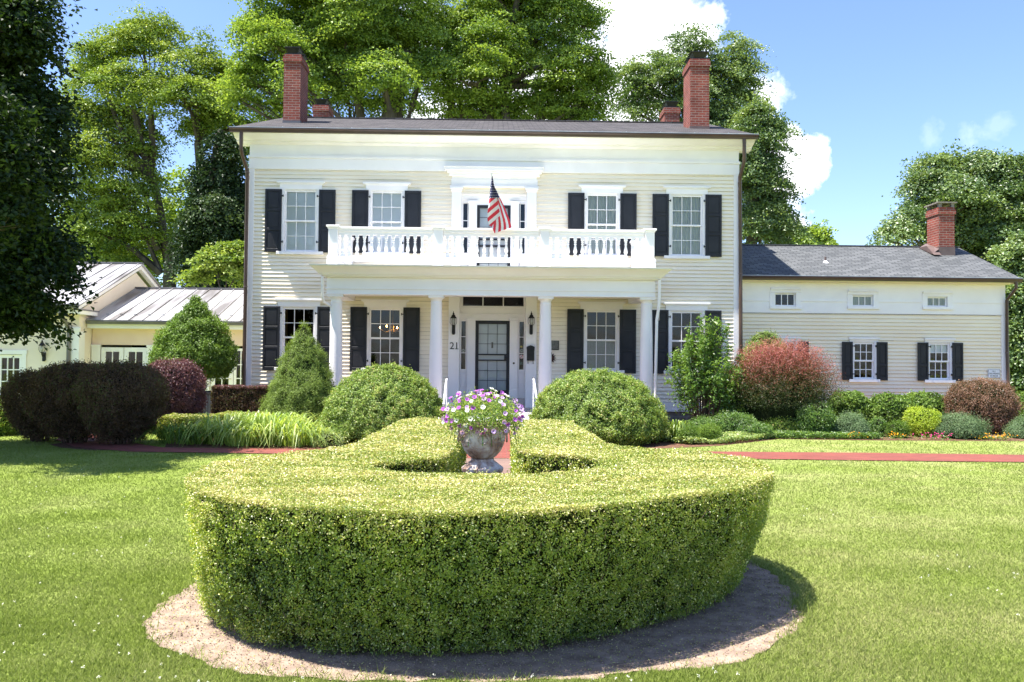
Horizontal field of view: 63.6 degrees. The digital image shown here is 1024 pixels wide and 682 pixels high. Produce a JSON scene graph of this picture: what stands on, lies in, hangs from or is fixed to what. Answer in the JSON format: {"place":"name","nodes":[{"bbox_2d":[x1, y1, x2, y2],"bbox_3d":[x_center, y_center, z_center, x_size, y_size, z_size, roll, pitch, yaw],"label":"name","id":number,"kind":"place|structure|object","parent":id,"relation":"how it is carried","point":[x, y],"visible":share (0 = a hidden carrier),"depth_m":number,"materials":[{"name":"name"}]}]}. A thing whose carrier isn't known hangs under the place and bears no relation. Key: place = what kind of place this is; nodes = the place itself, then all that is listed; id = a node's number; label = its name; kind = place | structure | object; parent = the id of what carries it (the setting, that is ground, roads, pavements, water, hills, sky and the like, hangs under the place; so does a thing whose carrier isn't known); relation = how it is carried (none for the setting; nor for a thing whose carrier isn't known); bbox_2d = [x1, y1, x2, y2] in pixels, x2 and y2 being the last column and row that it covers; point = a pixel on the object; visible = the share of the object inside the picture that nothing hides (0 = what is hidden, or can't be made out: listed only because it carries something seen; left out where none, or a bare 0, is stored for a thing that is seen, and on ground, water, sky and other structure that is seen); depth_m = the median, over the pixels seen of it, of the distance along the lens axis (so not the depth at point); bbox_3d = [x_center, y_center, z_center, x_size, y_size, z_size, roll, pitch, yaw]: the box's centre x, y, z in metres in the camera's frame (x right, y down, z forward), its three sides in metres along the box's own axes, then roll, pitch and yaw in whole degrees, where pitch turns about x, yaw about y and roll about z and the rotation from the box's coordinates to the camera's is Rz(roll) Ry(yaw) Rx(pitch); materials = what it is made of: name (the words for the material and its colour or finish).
{"place":"outdoors","nodes":[
{"label":"outdoors","id":0,"kind":"place"},
{"bbox_2d":[466,430,510,457],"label":"brick path","id":1,"kind":"structure","parent":0,"point":[504,452],"depth_m":14.69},
{"bbox_2d":[466,458,511,476],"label":"paved path","id":2,"kind":"structure","parent":0,"point":[504,463],"depth_m":13.08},
{"bbox_2d":[0,431,1023,681],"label":"ground","id":3,"kind":"structure","parent":0,"point":[720,449],"depth_m":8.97,"materials":[{"name":"plant"}]},
{"bbox_2d":[0,401,20,435],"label":"green bush","id":4,"kind":"object","parent":3,"relation":"on","point":[5,428],"visible":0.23,"depth_m":16.99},
{"bbox_2d":[0,367,58,442],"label":"barberry bush","id":5,"kind":"object","parent":3,"relation":"on","point":[20,420],"visible":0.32,"depth_m":15.54,"materials":[{"name":"purple plant"}]},
{"bbox_2d":[0,0,113,365],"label":"maple tree","id":6,"kind":"object","parent":3,"relation":"on","point":[39,254],"visible":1,"depth_m":13.29,"materials":[{"name":"green plant"}]},
{"bbox_2d":[50,443,105,449],"bbox_3d":[-7.792,1.927,15.301,1.143,0.001,2.494,2,-2,-44],"label":"mulch bed","id":7,"kind":"object","parent":3,"relation":"on","point":[61,445],"visible":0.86,"depth_m":14.87,"materials":[{"name":"brown soil"}]},
{"bbox_2d":[16,358,100,443],"bbox_3d":[-8.320,1.143,15.767,1.943,1.646,1.968,1,-2,-1],"label":"barberry bush","id":8,"kind":"object","parent":7,"relation":"on","point":[60,420],"visible":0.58,"depth_m":15.12,"materials":[{"name":"purple plant"}]},
{"bbox_2d":[67,356,171,444],"bbox_3d":[-7.317,1.122,15.463,1.841,1.687,1.819,1,-2,-1],"label":"barberry bush","id":9,"kind":"object","parent":7,"relation":"on","point":[134,396],"visible":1,"depth_m":15.06,"materials":[{"name":"purple plant"}]},
{"bbox_2d":[51,164,195,286],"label":"oak tree","id":10,"kind":"object","parent":3,"relation":"on","point":[172,215],"visible":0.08,"depth_m":50.88,"materials":[{"name":"green plant"}]},
{"bbox_2d":[45,0,266,286],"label":"maple tree","id":11,"kind":"object","parent":3,"relation":"on","point":[100,67],"visible":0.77,"depth_m":45.00,"materials":[{"name":"green plant"}]},
{"bbox_2d":[147,356,209,432],"bbox_3d":[-7.530,1.179,18.249,1.580,1.714,1.538,1,-2,-32],"label":"barberry bush","id":12,"kind":"object","parent":3,"relation":"on","point":[187,380],"visible":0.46,"depth_m":17.89,"materials":[{"name":"plant"}]},
{"bbox_2d":[146,294,239,384],"bbox_3d":[-8.412,0.447,21.803,2.341,3.407,2.476,1,-2,-1],"label":"topiary tree","id":13,"kind":"object","parent":3,"relation":"on","point":[196,333],"visible":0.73,"depth_m":21.31,"materials":[{"name":"plant"}]},
{"bbox_2d":[161,126,248,287],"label":"spruce tree","id":14,"kind":"object","parent":3,"relation":"on","point":[213,212],"visible":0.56,"depth_m":41.72,"materials":[{"name":"green plant"}]},
{"bbox_2d":[167,239,243,287],"bbox_3d":[-12.646,-0.900,35.851,4.180,7.073,2.713,0,-2,7],"label":"maple","id":15,"kind":"object","parent":3,"relation":"on","point":[226,258],"visible":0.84,"depth_m":35.42,"materials":[{"name":"green plant"}]},
{"bbox_2d":[201,390,211,413],"bbox_3d":[-7.745,1.689,21.417,0.660,0.810,0.660,1,-2,-1],"label":"air conditioner","id":16,"kind":"object","parent":3,"relation":"on","point":[207,409],"visible":0.11,"depth_m":21.14,"materials":[{"name":"grey metal"}]},
{"bbox_2d":[165,438,356,448],"bbox_3d":[-4.537,2.090,20.418,6.350,0.001,10.900,1,-2,-1],"label":"mulch bed","id":17,"kind":"object","parent":3,"relation":"on","point":[206,445],"visible":0.14,"depth_m":15.28,"materials":[{"name":"brown soil"}]},
{"bbox_2d":[128,421,232,444],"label":"daylily","id":18,"kind":"object","parent":17,"relation":"on","point":[173,440],"visible":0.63,"depth_m":15.54,"materials":[{"name":"plant"}]},
{"bbox_2d":[156,412,216,438],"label":"hedge","id":19,"kind":"object","parent":17,"relation":"on","point":[167,419],"visible":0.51,"depth_m":16.72,"materials":[{"name":"green plant"}]},
{"bbox_2d":[149,425,232,446],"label":"daylily","id":20,"kind":"object","parent":17,"relation":"on","point":[198,438],"visible":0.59,"depth_m":15.39,"materials":[{"name":"plant"}]},
{"bbox_2d":[173,412,267,446],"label":"daylily","id":21,"kind":"object","parent":17,"relation":"on","point":[216,419],"visible":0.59,"depth_m":15.46,"materials":[{"name":"plant"}]},
{"bbox_2d":[210,384,269,413],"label":"barberry hedge","id":22,"kind":"object","parent":17,"relation":"on","point":[229,397],"visible":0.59,"depth_m":20.38,"materials":[{"name":"purple plant"}]},
{"bbox_2d":[191,420,289,446],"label":"daylily","id":23,"kind":"object","parent":17,"relation":"on","point":[231,430],"visible":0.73,"depth_m":15.13,"materials":[{"name":"plant"}]},
{"bbox_2d":[215,410,272,423],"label":"hedge","id":24,"kind":"object","parent":17,"relation":"on","point":[221,414],"visible":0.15,"depth_m":17.39,"materials":[{"name":"green plant"}]},
{"bbox_2d":[228,410,289,433],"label":"daylily","id":25,"kind":"object","parent":17,"relation":"on","point":[238,418],"visible":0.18,"depth_m":16.41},
{"bbox_2d":[220,409,314,445],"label":"daylily","id":26,"kind":"object","parent":17,"relation":"on","point":[271,441],"visible":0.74,"depth_m":15.30,"materials":[{"name":"plant"}]},
{"bbox_2d":[239,418,337,448],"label":"daylily","id":27,"kind":"object","parent":17,"relation":"on","point":[298,441],"visible":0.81,"depth_m":15.17,"materials":[{"name":"plant"}]},
{"bbox_2d":[259,410,320,439],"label":"daylily","id":28,"kind":"object","parent":17,"relation":"on","point":[296,418],"visible":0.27,"depth_m":16.58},
{"bbox_2d":[258,320,337,431],"bbox_3d":[-4.667,0.782,18.591,2.030,2.544,1.993,1,-2,-1],"label":"dwarf spruce","id":29,"kind":"object","parent":17,"relation":"on","point":[301,383],"visible":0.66,"depth_m":18.14,"materials":[{"name":"plant"}]},
{"bbox_2d":[271,424,354,445],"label":"daylily","id":30,"kind":"object","parent":17,"relation":"on","point":[320,430],"visible":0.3,"depth_m":15.36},
{"bbox_2d":[309,426,347,446],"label":"perennial","id":31,"kind":"object","parent":17,"relation":"on","point":[331,441],"visible":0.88,"depth_m":15.27,"materials":[{"name":"green plant"}]},
{"bbox_2d":[315,361,446,443],"bbox_3d":[-2.589,1.200,16.710,2.740,1.649,2.680,1,-2,-1],"label":"yew bush","id":32,"kind":"object","parent":17,"relation":"on","point":[366,401],"visible":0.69,"depth_m":15.89,"materials":[{"name":"plant"}]},
{"bbox_2d":[202,0,466,125],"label":"maple tree","id":33,"kind":"object","parent":3,"relation":"on","point":[347,47],"visible":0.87,"depth_m":40.21,"materials":[{"name":"green plant"}]},
{"bbox_2d":[142,462,804,681],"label":"soil bed","id":34,"kind":"object","parent":3,"relation":"on","point":[539,656],"visible":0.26,"depth_m":4.58,"materials":[{"name":"soil"}]},
{"bbox_2d":[145,560,801,679],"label":"hedge clippings","id":35,"kind":"object","parent":34,"relation":"on","point":[510,651],"visible":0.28,"depth_m":4.62,"materials":[{"name":"plant"}]},
{"bbox_2d":[181,417,777,656],"bbox_3d":[-0.149,1.337,7.410,4.104,0.941,6.739,1,-2,-1],"label":"hedge","id":36,"kind":"object","parent":34,"relation":"on","point":[408,533],"visible":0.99,"depth_m":4.52,"materials":[{"name":"green plant"}]},
{"bbox_2d":[2,469,1019,681],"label":"clover flowers","id":37,"kind":"object","parent":3,"relation":"on","point":[514,677],"visible":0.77,"depth_m":4.54,"materials":[{"name":"white plant"}]},
{"bbox_2d":[0,46,1022,429],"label":"house","id":38,"kind":"structure","parent":3,"relation":"on","point":[620,248],"depth_m":22.72,"materials":[{"name":"beige paint"}]},
{"bbox_2d":[0,355,21,393],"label":"french door","id":39,"kind":"structure","parent":38,"relation":"in","point":[1,356],"depth_m":25.71,"materials":[{"name":"white paint"}]},
{"bbox_2d":[38,340,45,360],"bbox_3d":[-14.536,0.277,25.595,0.196,0.704,0.255,0,-2,20],"label":"wall lantern","id":40,"kind":"object","parent":38,"relation":"attached to","point":[42,350],"depth_m":25.55,"materials":[{"name":"black metal"}]},
{"bbox_2d":[101,347,123,363],"bbox_3d":[-12.848,1.168,26.554,0.710,1.930,0.040,1,-2,-1],"label":"french door","id":41,"kind":"structure","parent":38,"relation":"in","point":[103,349],"depth_m":26.56,"materials":[{"name":"white paint"}]},
{"bbox_2d":[124,347,146,365],"bbox_3d":[-12.108,1.175,26.568,0.730,1.930,0.040,1,-2,-1],"label":"french door","id":42,"kind":"structure","parent":38,"relation":"in","point":[126,349],"depth_m":26.57,"materials":[{"name":"white paint"}]},
{"bbox_2d":[210,370,233,390],"bbox_3d":[-9.344,1.201,26.621,0.720,1.930,0.040,1,-2,-1],"label":"french door","id":43,"kind":"structure","parent":38,"relation":"in","point":[230,378],"depth_m":26.60,"materials":[{"name":"white paint"}]},
{"bbox_2d":[234,348,241,384],"bbox_3d":[-8.744,1.206,26.633,0.440,1.930,0.040,1,-2,-1],"label":"french door","id":44,"kind":"structure","parent":38,"relation":"in","point":[235,371],"depth_m":26.63,"materials":[{"name":"white paint"}]},
{"bbox_2d":[274,298,321,369],"bbox_3d":[-5.802,-0.174,22.519,1.302,1.955,0.210,1,-2,-1],"label":"window","id":45,"kind":"structure","parent":38,"relation":"in","point":[304,304],"depth_m":22.47,"materials":[{"name":"white paint"}]},
{"bbox_2d":[276,181,324,254],"bbox_3d":[-5.774,-3.357,22.602,1.302,2.005,0.210,1,-2,-1],"label":"window","id":46,"kind":"structure","parent":38,"relation":"in","point":[300,201],"depth_m":22.62,"materials":[{"name":"white paint"}]},
{"bbox_2d":[361,299,408,369],"bbox_3d":[-3.462,-0.152,22.564,1.302,1.955,0.210,1,-2,-1],"label":"window","id":47,"kind":"structure","parent":38,"relation":"in","point":[370,304],"depth_m":22.53,"materials":[{"name":"white paint"}]},
{"bbox_2d":[362,182,410,255],"bbox_3d":[-3.435,-3.336,22.647,1.302,2.005,0.210,1,-2,-1],"label":"window","id":48,"kind":"structure","parent":38,"relation":"in","point":[386,208],"depth_m":22.66,"materials":[{"name":"white paint"}]},
{"bbox_2d":[443,378,447,406],"bbox_3d":[-1.597,1.495,19.806,0.064,1.221,0.871,1,-2,0],"label":"handrail","id":49,"kind":"object","parent":38,"relation":"on","point":[445,389],"visible":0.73,"depth_m":19.80,"materials":[{"name":"white metal"}]},
{"bbox_2d":[450,311,456,334],"bbox_3d":[-1.581,-0.495,22.341,0.188,0.640,0.235,1,-2,-1],"label":"wall lantern","id":50,"kind":"object","parent":38,"relation":"attached to","point":[453,316],"depth_m":22.29,"materials":[{"name":"black metal"}]},
{"bbox_2d":[475,321,509,397],"bbox_3d":[-0.544,0.516,22.891,0.940,2.133,0.195,1,-2,-1],"label":"door","id":51,"kind":"structure","parent":38,"relation":"in","point":[492,337],"depth_m":22.95,"materials":[{"name":"black paint"}]},
{"bbox_2d":[477,205,510,265],"bbox_3d":[-0.508,-2.763,22.839,0.920,1.970,0.110,1,-2,-1],"label":"balcony door","id":52,"kind":"structure","parent":38,"relation":"in","point":[482,221],"depth_m":22.85,"materials":[{"name":"black paint"}]},
{"bbox_2d":[487,172,510,232],"bbox_3d":[-0.360,-3.341,20.088,0.479,1.432,0.624,0,-2,29],"label":"flag","id":53,"kind":"object","parent":38,"relation":"attached to","point":[498,218],"visible":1,"depth_m":20.07,"materials":[{"name":"red fabric"}]},
{"bbox_2d":[527,345,534,362],"bbox_3d":[0.504,0.369,22.403,0.220,0.508,0.117,1,-2,-1],"label":"mailbox","id":54,"kind":"object","parent":38,"relation":"attached to","point":[530,352],"visible":1,"depth_m":22.37,"materials":[{"name":"black metal"}]},
{"bbox_2d":[528,311,534,334],"bbox_3d":[0.524,-0.495,22.382,0.188,0.640,0.235,1,-2,-1],"label":"wall lantern","id":55,"kind":"object","parent":38,"relation":"attached to","point":[531,316],"depth_m":22.34,"materials":[{"name":"black metal"}]},
{"bbox_2d":[551,341,558,349],"bbox_3d":[1.147,0.119,22.592,0.280,0.260,0.029,1,-2,-1],"label":"wall plaque","id":56,"kind":"object","parent":38,"relation":"attached to","point":[554,345],"depth_m":22.58,"materials":[{"name":"grey metal"}]},
{"bbox_2d":[578,301,625,372],"bbox_3d":[2.446,-0.098,22.677,1.302,1.955,0.210,1,-2,-1],"label":"window","id":57,"kind":"structure","parent":38,"relation":"in","point":[615,307],"depth_m":22.64,"materials":[{"name":"white paint"}]},
{"bbox_2d":[579,185,625,257],"bbox_3d":[2.474,-3.281,22.760,1.302,2.005,0.210,1,-2,-1],"label":"window","id":58,"kind":"structure","parent":38,"relation":"in","point":[602,205],"depth_m":22.77,"materials":[{"name":"white paint"}]},
{"bbox_2d":[663,186,710,258],"bbox_3d":[4.814,-3.260,22.805,1.302,2.005,0.210,1,-2,-1],"label":"window","id":59,"kind":"structure","parent":38,"relation":"in","point":[687,204],"depth_m":22.83,"materials":[{"name":"white paint"}]},
{"bbox_2d":[663,302,710,373],"bbox_3d":[4.786,-0.076,22.722,1.302,1.955,0.210,1,-2,-1],"label":"window","id":60,"kind":"structure","parent":38,"relation":"in","point":[671,306],"depth_m":22.68,"materials":[{"name":"white paint"}]},
{"bbox_2d":[770,288,801,308],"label":"window","id":61,"kind":"structure","parent":38,"relation":"in","point":[796,292],"depth_m":23.45,"materials":[{"name":"white paint"}]},
{"bbox_2d":[777,337,800,355],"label":"window","id":62,"kind":"structure","parent":38,"relation":"in","point":[788,338],"depth_m":23.41,"materials":[{"name":"white paint"}]},
{"bbox_2d":[847,290,879,308],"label":"window","id":63,"kind":"structure","parent":38,"relation":"in","point":[857,299],"depth_m":23.49,"materials":[{"name":"white paint"}]},
{"bbox_2d":[848,337,879,381],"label":"window","id":64,"kind":"structure","parent":38,"relation":"in","point":[856,340],"depth_m":23.46,"materials":[{"name":"white paint"}]},
{"bbox_2d":[922,291,953,309],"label":"window","id":65,"kind":"structure","parent":38,"relation":"in","point":[932,300],"depth_m":23.53,"materials":[{"name":"white paint"}]},
{"bbox_2d":[924,338,955,382],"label":"window","id":66,"kind":"structure","parent":38,"relation":"in","point":[937,345],"depth_m":23.53,"materials":[{"name":"white paint"}]},
{"bbox_2d":[988,369,999,377],"bbox_3d":[13.715,0.929,23.509,0.350,0.250,0.015,1,-2,-1],"label":"sign","id":67,"kind":"object","parent":38,"relation":"attached to","point":[993,373],"visible":1,"depth_m":23.50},
{"bbox_2d":[411,0,639,120],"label":"maple tree","id":68,"kind":"object","parent":3,"relation":"on","point":[512,47],"visible":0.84,"depth_m":42.37,"materials":[{"name":"green plant"}]},
{"bbox_2d":[602,20,777,128],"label":"oak tree","id":69,"kind":"object","parent":3,"relation":"on","point":[726,93],"visible":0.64,"depth_m":46.95,"materials":[{"name":"green plant"}]},
{"bbox_2d":[725,89,822,244],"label":"oak tree","id":70,"kind":"object","parent":3,"relation":"on","point":[768,215],"visible":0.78,"depth_m":42.74,"materials":[{"name":"green plant"}]},
{"bbox_2d":[785,219,839,244],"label":"tree","id":71,"kind":"object","parent":3,"relation":"on","point":[825,238],"visible":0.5,"depth_m":74.73,"materials":[{"name":"green plant"}]},
{"bbox_2d":[610,422,1023,448],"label":"mulch bed","id":72,"kind":"object","parent":3,"relation":"on","point":[663,444],"visible":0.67,"depth_m":17.78,"materials":[{"name":"brown soil"}]},
{"bbox_2d":[527,367,668,446],"bbox_3d":[1.772,1.293,16.890,2.929,1.556,2.916,1,-2,-1],"label":"yew bush","id":73,"kind":"object","parent":72,"relation":"on","point":[620,409],"visible":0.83,"depth_m":16.04,"materials":[{"name":"plant"}]},
{"bbox_2d":[667,419,691,441],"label":"tufted grass","id":74,"kind":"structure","parent":72,"relation":"on","point":[672,428],"depth_m":16.75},
{"bbox_2d":[674,425,700,443],"bbox_3d":[3.548,1.875,16.645,0.554,0.390,0.560,1,-2,-1],"label":"boxwood ball","id":75,"kind":"object","parent":72,"relation":"on","point":[689,431],"visible":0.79,"depth_m":16.51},
{"bbox_2d":[686,412,715,428],"bbox_3d":[3.994,1.809,17.556,0.700,0.582,0.716,1,-2,-1],"label":"boxwood ball","id":76,"kind":"object","parent":72,"relation":"on","point":[695,423],"visible":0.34,"depth_m":17.43,"materials":[{"name":"green plant"}]},
{"bbox_2d":[663,311,747,420],"bbox_3d":[4.561,0.746,19.389,1.932,2.854,1.530,1,-2,-1],"label":"leggy shrub","id":77,"kind":"object","parent":72,"relation":"on","point":[707,375],"visible":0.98,"depth_m":19.26,"materials":[{"name":"green plant"}]},
{"bbox_2d":[697,422,723,442],"bbox_3d":[4.032,1.856,16.947,0.625,0.453,0.702,1,-2,-1],"label":"boxwood ball","id":78,"kind":"object","parent":72,"relation":"on","point":[709,431],"visible":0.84,"depth_m":16.78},
{"bbox_2d":[660,430,775,443],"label":"ground cover","id":79,"kind":"object","parent":72,"relation":"on","point":[734,436],"visible":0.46,"depth_m":16.79,"materials":[{"name":"green plant"}]},
{"bbox_2d":[701,364,751,415],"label":"evergreen shrub","id":80,"kind":"object","parent":72,"relation":"on","point":[738,408],"visible":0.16,"depth_m":19.50,"materials":[{"name":"plant"}]},
{"bbox_2d":[707,410,759,431],"bbox_3d":[4.888,1.829,18.557,1.292,0.612,1.270,1,-2,-1],"label":"spreading yew","id":81,"kind":"object","parent":72,"relation":"on","point":[731,421],"visible":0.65,"depth_m":18.18,"materials":[{"name":"green plant"}]},
{"bbox_2d":[735,420,773,438],"bbox_3d":[5.281,1.906,17.968,0.824,0.444,0.848,-1,-2,42],"label":"spreading yew","id":82,"kind":"object","parent":72,"relation":"on","point":[758,427],"visible":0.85,"depth_m":17.72,"materials":[{"name":"green plant"}]},
{"bbox_2d":[739,328,786,366],"bbox_3d":[6.749,0.947,22.017,1.479,2.603,1.431,-1,-2,39],"label":"yew ball","id":83,"kind":"object","parent":72,"relation":"on","point":[762,336],"visible":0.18,"depth_m":21.82,"materials":[{"name":"plant"}]},
{"bbox_2d":[761,415,798,430],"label":"evergreen shrub","id":84,"kind":"object","parent":72,"relation":"on","point":[782,424],"visible":0.56,"depth_m":18.68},
{"bbox_2d":[718,335,849,422],"bbox_3d":[6.343,0.984,19.538,3.145,2.266,2.720,1,-2,-1],"label":"barberry bush","id":85,"kind":"object","parent":72,"relation":"on","point":[785,382],"visible":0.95,"depth_m":18.94,"materials":[{"name":"red plant"}]},
{"bbox_2d":[794,399,838,434],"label":"green bush","id":86,"kind":"object","parent":72,"relation":"on","point":[817,417],"visible":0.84,"depth_m":18.41,"materials":[{"name":"green plant"}]},
{"bbox_2d":[769,429,883,438],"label":"ground cover","id":87,"kind":"object","parent":72,"relation":"on","point":[786,434],"visible":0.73,"depth_m":17.92,"materials":[{"name":"green plant"}]},
{"bbox_2d":[826,387,873,422],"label":"euonymus bush","id":88,"kind":"object","parent":72,"relation":"on","point":[857,403],"visible":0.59,"depth_m":20.35,"materials":[{"name":"green plant"}]},
{"bbox_2d":[831,410,871,435],"bbox_3d":[7.643,1.849,18.654,0.994,0.645,1.074,-1,-2,36],"label":"juniper","id":89,"kind":"object","parent":72,"relation":"on","point":[851,422],"visible":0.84,"depth_m":18.39,"materials":[{"name":"plant"}]},
{"bbox_2d":[868,414,887,435],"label":"shrub","id":90,"kind":"object","parent":72,"relation":"on","point":[876,423],"visible":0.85,"depth_m":18.62,"materials":[{"name":"green plant"}]},
{"bbox_2d":[868,391,918,425],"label":"euonymus bush","id":91,"kind":"object","parent":72,"relation":"on","point":[890,406],"visible":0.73,"depth_m":20.02,"materials":[{"name":"green plant"}]},
{"bbox_2d":[882,418,911,437],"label":"shrub","id":92,"kind":"object","parent":72,"relation":"on","point":[900,428],"visible":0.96,"depth_m":18.29,"materials":[{"name":"plant"}]},
{"bbox_2d":[901,404,944,436],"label":"lime shrub","id":93,"kind":"object","parent":72,"relation":"on","point":[920,421],"visible":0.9,"depth_m":18.59,"materials":[{"name":"green plant"}]},
{"bbox_2d":[906,388,947,416],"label":"euonymus bush","id":94,"kind":"object","parent":72,"relation":"on","point":[927,399],"visible":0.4,"depth_m":20.69,"materials":[{"name":"green plant"}]},
{"bbox_2d":[931,410,994,439],"bbox_3d":[9.996,1.859,18.583,1.475,0.670,1.460,1,-2,-1],"label":"juniper","id":95,"kind":"object","parent":72,"relation":"on","point":[957,425],"visible":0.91,"depth_m":18.22,"materials":[{"name":"plant"}]},
{"bbox_2d":[940,377,1023,433],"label":"barberry globe","id":96,"kind":"object","parent":72,"relation":"on","point":[994,401],"visible":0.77,"depth_m":19.55,"materials":[{"name":"brown plant"}]},
{"bbox_2d":[1001,414,1023,438],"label":"juniper","id":97,"kind":"object","parent":72,"relation":"on","point":[1015,429],"visible":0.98,"depth_m":18.57,"materials":[{"name":"plant"}]},
{"bbox_2d":[1014,390,1023,421],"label":"euonymus bush","id":98,"kind":"object","parent":72,"relation":"on","point":[1021,397],"visible":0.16,"depth_m":20.67,"materials":[{"name":"green plant"}]},
{"bbox_2d":[865,138,1023,263],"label":"oak tree","id":99,"kind":"object","parent":3,"relation":"on","point":[984,189],"visible":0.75,"depth_m":37.51,"materials":[{"name":"green plant"}]},
{"bbox_2d":[981,226,1023,393],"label":"oak tree","id":100,"kind":"object","parent":3,"relation":"on","point":[1008,256],"visible":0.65,"depth_m":33.98,"materials":[{"name":"green plant"}]},
{"bbox_2d":[39,0,1023,286],"label":"sky","id":101,"kind":"structure","parent":0,"point":[872,85],"materials":[{"name":"blue"}]},
{"bbox_2d":[56,437,1023,461],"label":"brick path","id":102,"kind":"structure","parent":0,"point":[95,444],"depth_m":14.58,"materials":[{"name":"brick"}]},
{"bbox_3d":[-0.222,1.363,6.083,0.380,0.789,0.380,1,-2,-1],"label":"pedestal","id":103,"kind":"object","parent":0,"visible":0},
{"bbox_2d":[457,421,508,473],"bbox_3d":[-0.217,0.785,6.095,0.387,0.365,0.379,1,-2,-1],"label":"urn","id":104,"kind":"object","parent":103,"relation":"on","point":[480,455],"visible":0.82,"depth_m":5.98,"materials":[{"name":"stone"}]},
{"bbox_2d":[439,387,525,446],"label":"petunias","id":105,"kind":"object","parent":104,"relation":"in","point":[506,416],"visible":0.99,"depth_m":5.95,"materials":[{"name":"multicoloured plant"}]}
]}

